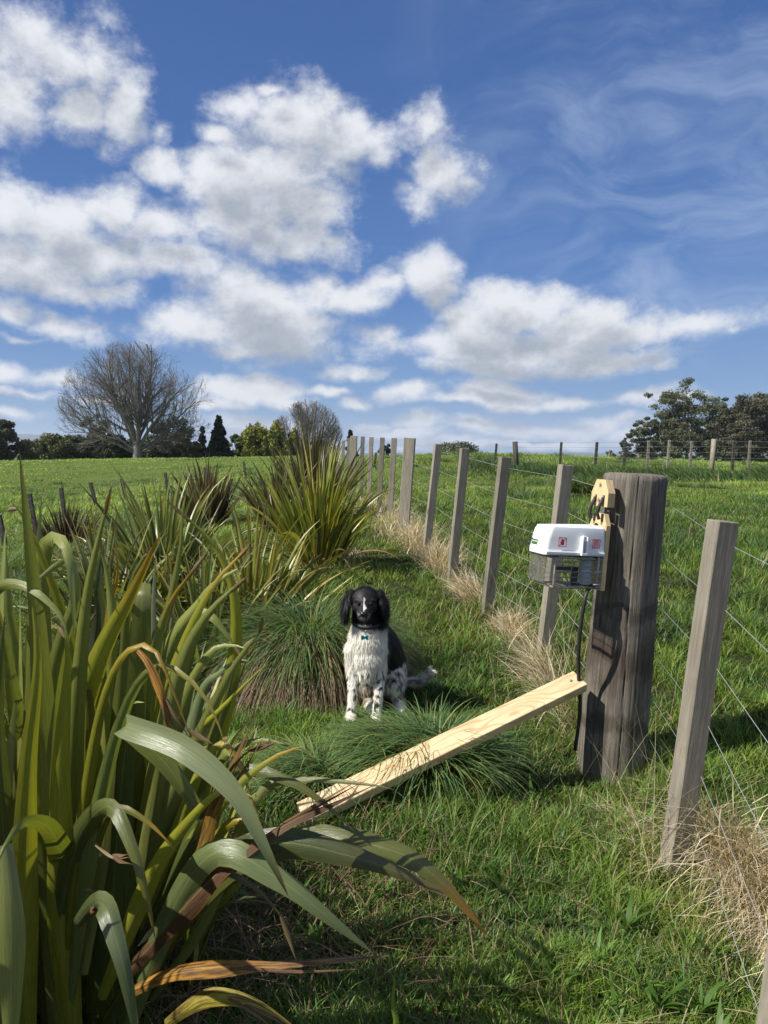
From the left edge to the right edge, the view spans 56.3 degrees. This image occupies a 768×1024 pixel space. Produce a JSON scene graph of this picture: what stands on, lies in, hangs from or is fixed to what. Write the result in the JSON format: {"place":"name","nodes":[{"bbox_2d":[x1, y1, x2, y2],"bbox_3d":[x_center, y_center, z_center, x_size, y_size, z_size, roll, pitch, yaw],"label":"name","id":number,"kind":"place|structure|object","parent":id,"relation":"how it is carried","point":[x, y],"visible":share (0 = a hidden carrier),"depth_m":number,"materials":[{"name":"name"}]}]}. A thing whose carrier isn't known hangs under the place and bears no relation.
{"place":"outdoors","nodes":[
{"label":"outdoors","id":0,"kind":"place"},
{"bbox_2d":[0,455,767,1023],"bbox_3d":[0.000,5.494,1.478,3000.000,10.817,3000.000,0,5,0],"label":"ground","id":1,"kind":"structure","parent":0,"point":[98,465],"depth_m":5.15,"materials":[{"name":"green plant"}]},
{"bbox_2d":[0,429,10,460],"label":"hedgerow shrub","id":2,"kind":"object","parent":1,"relation":"on","point":[3,444],"visible":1,"depth_m":89.83,"materials":[{"name":"green plant"}]},
{"bbox_2d":[0,419,19,460],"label":"hedgerow shrub","id":3,"kind":"object","parent":1,"relation":"on","point":[6,426],"visible":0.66,"depth_m":91.24,"materials":[{"name":"green plant"}]},
{"bbox_2d":[12,438,45,459],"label":"hedgerow shrub","id":4,"kind":"object","parent":1,"relation":"on","point":[24,447],"visible":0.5,"depth_m":92.55,"materials":[{"name":"green plant"}]},
{"bbox_2d":[31,432,75,459],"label":"hedgerow shrub","id":5,"kind":"object","parent":1,"relation":"on","point":[55,447],"visible":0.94,"depth_m":88.75,"materials":[{"name":"green plant"}]},
{"bbox_2d":[31,495,105,550],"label":"flax plant","id":6,"kind":"object","parent":1,"relation":"on","point":[65,530],"visible":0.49,"depth_m":10.49,"materials":[{"name":"green plant"}]},
{"bbox_2d":[61,434,92,458],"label":"hedgerow shrub","id":7,"kind":"object","parent":1,"relation":"on","point":[84,454],"visible":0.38,"depth_m":91.02,"materials":[{"name":"green plant"}]},
{"bbox_2d":[75,433,106,458],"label":"hedgerow shrub","id":8,"kind":"object","parent":1,"relation":"on","point":[95,454],"visible":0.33,"depth_m":92.44,"materials":[{"name":"green plant"}]},
{"bbox_2d":[80,414,107,443],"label":"gum tree","id":9,"kind":"object","parent":1,"relation":"on","point":[98,427],"visible":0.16,"depth_m":95.92,"materials":[{"name":"green plant"}]},
{"bbox_2d":[3,497,216,650],"bbox_3d":[-1.979,0.456,5.027,1.751,1.158,1.634,0,5,0],"label":"flax plant","id":10,"kind":"object","parent":1,"relation":"on","point":[83,558],"visible":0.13,"depth_m":5.06,"materials":[{"name":"green plant"}]},
{"bbox_2d":[95,433,131,458],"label":"hedgerow shrub","id":11,"kind":"object","parent":1,"relation":"on","point":[111,451],"visible":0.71,"depth_m":88.69,"materials":[{"name":"green plant"}]},
{"bbox_2d":[0,461,246,543],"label":"dark post fence","id":12,"kind":"object","parent":1,"relation":"on","point":[32,508],"visible":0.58,"depth_m":15.50,"materials":[{"name":"brown wood"}]},
{"bbox_2d":[55,341,214,457],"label":"bare tree","id":13,"kind":"object","parent":1,"relation":"on","point":[125,411],"visible":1,"depth_m":83.33,"materials":[{"name":"grey plant"}]},
{"bbox_2d":[128,438,147,457],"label":"hedgerow shrub","id":14,"kind":"object","parent":1,"relation":"on","point":[131,455],"visible":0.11,"depth_m":91.18,"materials":[{"name":"green plant"}]},
{"bbox_2d":[12,463,300,628],"bbox_3d":[-1.721,0.252,5.608,2.186,1.328,2.248,0,5,0],"label":"flax plant","id":15,"kind":"object","parent":1,"relation":"on","point":[169,522],"visible":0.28,"depth_m":5.50,"materials":[{"name":"green plant"}]},
{"bbox_2d":[142,434,178,457],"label":"hedgerow shrub","id":16,"kind":"object","parent":1,"relation":"on","point":[155,452],"visible":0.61,"depth_m":90.54,"materials":[{"name":"green plant"}]},
{"bbox_2d":[150,417,194,439],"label":"gum tree","id":17,"kind":"object","parent":1,"relation":"on","point":[185,428],"visible":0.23,"depth_m":96.17,"materials":[{"name":"green plant"}]},
{"bbox_2d":[163,432,189,457],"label":"hedgerow shrub","id":18,"kind":"object","parent":1,"relation":"on","point":[179,452],"visible":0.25,"depth_m":92.70,"materials":[{"name":"green plant"}]},
{"bbox_2d":[63,529,297,686],"bbox_3d":[-1.206,0.611,4.587,1.551,1.064,1.584,0,5,0],"label":"flax plant","id":19,"kind":"object","parent":1,"relation":"on","point":[206,576],"visible":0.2,"depth_m":4.51,"materials":[{"name":"green plant"}]},
{"bbox_2d":[181,440,205,457],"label":"hedgerow shrub","id":20,"kind":"object","parent":1,"relation":"on","point":[197,449],"visible":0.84,"depth_m":88.97,"materials":[{"name":"green plant"}]},
{"bbox_2d":[197,426,207,453],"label":"conifer","id":21,"kind":"object","parent":1,"relation":"on","point":[202,437],"visible":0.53,"depth_m":91.27,"materials":[{"name":"green plant"}]},
{"bbox_2d":[166,454,253,530],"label":"flax plant","id":22,"kind":"object","parent":1,"relation":"on","point":[219,497],"visible":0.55,"depth_m":10.18,"materials":[{"name":"green plant"}]},
{"bbox_2d":[203,415,234,457],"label":"conifer","id":23,"kind":"object","parent":1,"relation":"on","point":[218,445],"visible":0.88,"depth_m":88.87,"materials":[{"name":"green plant"}]},
{"bbox_2d":[228,433,243,456],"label":"hedgerow tree","id":24,"kind":"object","parent":1,"relation":"on","point":[235,438],"visible":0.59,"depth_m":92.31,"materials":[{"name":"green plant"}]},
{"bbox_2d":[0,450,490,1023],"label":"flax plant","id":25,"kind":"object","parent":1,"relation":"on","point":[126,862],"visible":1,"depth_m":1.46,"materials":[{"name":"green plant"}]},
{"bbox_2d":[128,490,370,634],"bbox_3d":[-0.924,0.456,5.149,1.949,1.286,1.828,0,5,0],"label":"flax plant","id":26,"kind":"object","parent":1,"relation":"on","point":[253,569],"visible":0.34,"depth_m":4.99,"materials":[{"name":"green plant"}]},
{"bbox_2d":[240,419,297,456],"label":"willow","id":27,"kind":"object","parent":1,"relation":"on","point":[252,436],"visible":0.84,"depth_m":85.80,"materials":[{"name":"green plant"}]},
{"bbox_2d":[227,450,337,532],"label":"flax plant","id":28,"kind":"object","parent":1,"relation":"on","point":[253,501],"visible":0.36,"depth_m":8.70,"materials":[{"name":"green plant"}]},
{"bbox_2d":[275,399,345,455],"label":"bare tree","id":29,"kind":"object","parent":1,"relation":"on","point":[311,421],"visible":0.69,"depth_m":87.21,"materials":[{"name":"grey plant"}]},
{"bbox_2d":[237,722,384,819],"bbox_3d":[-0.276,1.049,2.954,0.747,0.296,0.664,0,5,0],"label":"sedge tussock","id":30,"kind":"object","parent":1,"relation":"on","point":[294,763],"visible":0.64,"depth_m":2.93,"materials":[{"name":"green plant"}]},
{"bbox_2d":[192,571,431,722],"bbox_3d":[-0.454,0.934,4.449,1.627,1.138,1.569,0,5,0],"label":"sedge tussock","id":31,"kind":"object","parent":1,"relation":"on","point":[305,648],"visible":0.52,"depth_m":4.10,"materials":[{"name":"green plant"}]},
{"bbox_2d":[247,415,376,510],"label":"flax plant","id":32,"kind":"object","parent":1,"relation":"on","point":[313,449],"visible":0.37,"depth_m":9.64,"materials":[{"name":"green plant"}]},
{"bbox_2d":[226,432,402,571],"bbox_3d":[-0.638,-0.119,6.633,1.683,1.327,1.783,0,5,0],"label":"flax plant","id":33,"kind":"object","parent":1,"relation":"on","point":[327,540],"visible":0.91,"depth_m":6.46,"materials":[{"name":"green plant"}]},
{"bbox_2d":[345,429,358,456],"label":"conifer","id":34,"kind":"object","parent":1,"relation":"on","point":[350,432],"visible":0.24,"depth_m":109.26,"materials":[{"name":"green plant"}]},
{"bbox_2d":[0,447,767,657],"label":"paddock grass","id":35,"kind":"structure","parent":1,"relation":"on","point":[678,474],"depth_m":19.67,"materials":[{"name":"green plant"}]},
{"bbox_2d":[377,444,390,454],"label":"conifer","id":36,"kind":"object","parent":1,"relation":"on","point":[387,450],"visible":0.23,"depth_m":114.16,"materials":[{"name":"green plant"}]},
{"bbox_2d":[338,585,437,721],"bbox_3d":[-0.032,0.705,3.873,0.411,0.721,0.654,4,6,37],"label":"dog","id":37,"kind":"object","parent":1,"relation":"on","point":[376,664],"visible":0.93,"depth_m":3.69},
{"bbox_2d":[37,491,767,1023],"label":"dry grass","id":38,"kind":"structure","parent":1,"relation":"on","point":[717,855],"depth_m":2.28,"materials":[{"name":"plant"}]},
{"bbox_2d":[309,686,550,822],"bbox_3d":[0.207,1.002,3.105,1.152,0.461,0.935,0,5,0],"label":"sedge tussock","id":39,"kind":"object","parent":1,"relation":"on","point":[397,738],"visible":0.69,"depth_m":3.01,"materials":[{"name":"green plant"}]},
{"bbox_2d":[297,671,586,825],"bbox_3d":[0.277,0.946,2.937,1.293,0.432,0.102,-2,5,-23],"label":"pine board","id":40,"kind":"object","parent":1,"relation":"on","point":[523,708],"visible":0.91,"depth_m":2.92,"materials":[{"name":"wood"}]},
{"bbox_2d":[440,440,478,453],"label":"hilltop shrub","id":41,"kind":"object","parent":1,"relation":"on","point":[451,446],"visible":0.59,"depth_m":108.44,"materials":[{"name":"green plant"}]},
{"bbox_2d":[224,640,743,1023],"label":"weeds","id":42,"kind":"object","parent":1,"relation":"on","point":[703,1004],"visible":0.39,"depth_m":2.06,"materials":[{"name":"green plant"}]},
{"bbox_2d":[327,436,767,1023],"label":"batten fence","id":43,"kind":"object","parent":1,"relation":"on","point":[621,652],"visible":0.77,"depth_m":3.13,"materials":[{"name":"grey wood"}]},
{"bbox_2d":[528,513,610,590],"bbox_3d":[0.800,0.175,3.072,0.335,0.331,0.156,-2,5,-20],"label":"animal trap","id":44,"kind":"object","parent":43,"relation":"attached to","point":[587,545],"visible":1,"depth_m":3.04,"materials":[{"name":"white plastic"}]},
{"bbox_2d":[573,584,592,750],"bbox_3d":[0.866,0.691,3.115,0.064,0.758,0.121,1,5,11],"label":"black hose","id":45,"kind":"object","parent":44,"relation":"hanging from","point":[587,591],"visible":0.94,"depth_m":3.10,"materials":[{"name":"rubber"}]},
{"bbox_2d":[588,479,614,519],"bbox_3d":[0.938,-0.055,3.111,0.075,0.173,0.116,-2,5,-20],"label":"hanging bracket","id":46,"kind":"object","parent":43,"relation":"attached to","point":[603,493],"visible":1,"depth_m":3.08,"materials":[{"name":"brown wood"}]},
{"bbox_2d":[373,439,759,470],"bbox_3d":[6.903,-1.781,24.262,14.766,1.396,1.720,-1,5,-11],"label":"paddock fence","id":47,"kind":"object","parent":1,"relation":"on","point":[515,452],"visible":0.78,"depth_m":24.87,"materials":[{"name":"grey wood"}]},
{"bbox_2d":[540,473,602,497],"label":"sedge tussock","id":48,"kind":"object","parent":1,"relation":"on","point":[580,488],"visible":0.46,"depth_m":12.81,"materials":[{"name":"green plant"}]},
{"bbox_2d":[606,450,616,456],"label":"hilltop shrub","id":49,"kind":"object","parent":1,"relation":"on","point":[610,452],"visible":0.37,"depth_m":74.62,"materials":[{"name":"green plant"}]},
{"bbox_2d":[618,438,635,458],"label":"gum tree","id":50,"kind":"object","parent":1,"relation":"on","point":[631,454],"visible":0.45,"depth_m":117.12,"materials":[{"name":"green plant"}]},
{"bbox_2d":[626,417,682,459],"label":"gum tree","id":51,"kind":"object","parent":1,"relation":"on","point":[641,445],"visible":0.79,"depth_m":118.74,"materials":[{"name":"green plant"}]},
{"bbox_2d":[633,422,704,459],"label":"gum tree","id":52,"kind":"object","parent":1,"relation":"on","point":[674,456],"visible":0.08,"depth_m":126.39,"materials":[{"name":"green plant"}]},
{"bbox_2d":[643,377,735,459],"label":"gum tree","id":53,"kind":"object","parent":1,"relation":"on","point":[676,413],"visible":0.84,"depth_m":117.30,"materials":[{"name":"green plant"}]},
{"bbox_2d":[688,396,742,461],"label":"gum tree","id":54,"kind":"object","parent":1,"relation":"on","point":[716,418],"visible":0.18,"depth_m":123.64,"materials":[{"name":"green plant"}]},
{"bbox_2d":[689,420,744,460],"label":"gum tree","id":55,"kind":"object","parent":1,"relation":"on","point":[697,452],"visible":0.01,"depth_m":129.14,"materials":[{"name":"green plant"}]},
{"bbox_2d":[703,397,753,438],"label":"gum tree","id":56,"kind":"object","parent":1,"relation":"on","point":[724,400],"visible":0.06,"depth_m":131.31,"materials":[{"name":"green plant"}]},
{"bbox_2d":[706,392,767,462],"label":"gum tree","id":57,"kind":"object","parent":1,"relation":"on","point":[748,409],"visible":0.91,"depth_m":115.66,"materials":[{"name":"green plant"}]},
{"bbox_2d":[736,425,767,462],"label":"gum tree","id":58,"kind":"object","parent":1,"relation":"on","point":[752,456],"visible":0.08,"depth_m":126.38,"materials":[{"name":"green plant"}]},
{"bbox_2d":[739,394,767,460],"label":"gum tree","id":59,"kind":"object","parent":1,"relation":"on","point":[765,435],"visible":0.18,"depth_m":121.80,"materials":[{"name":"green plant"}]},
{"bbox_2d":[0,0,767,452],"label":"sky","id":60,"kind":"structure","parent":0,"point":[484,223],"materials":[{"name":"blue"}]},
{"bbox_2d":[7,434,765,455],"bbox_3d":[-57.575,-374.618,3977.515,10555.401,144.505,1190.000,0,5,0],"label":"distant hills","id":61,"kind":"structure","parent":0,"point":[31,437],"depth_m":4007.85,"materials":[{"name":"green plant"}]}
]}

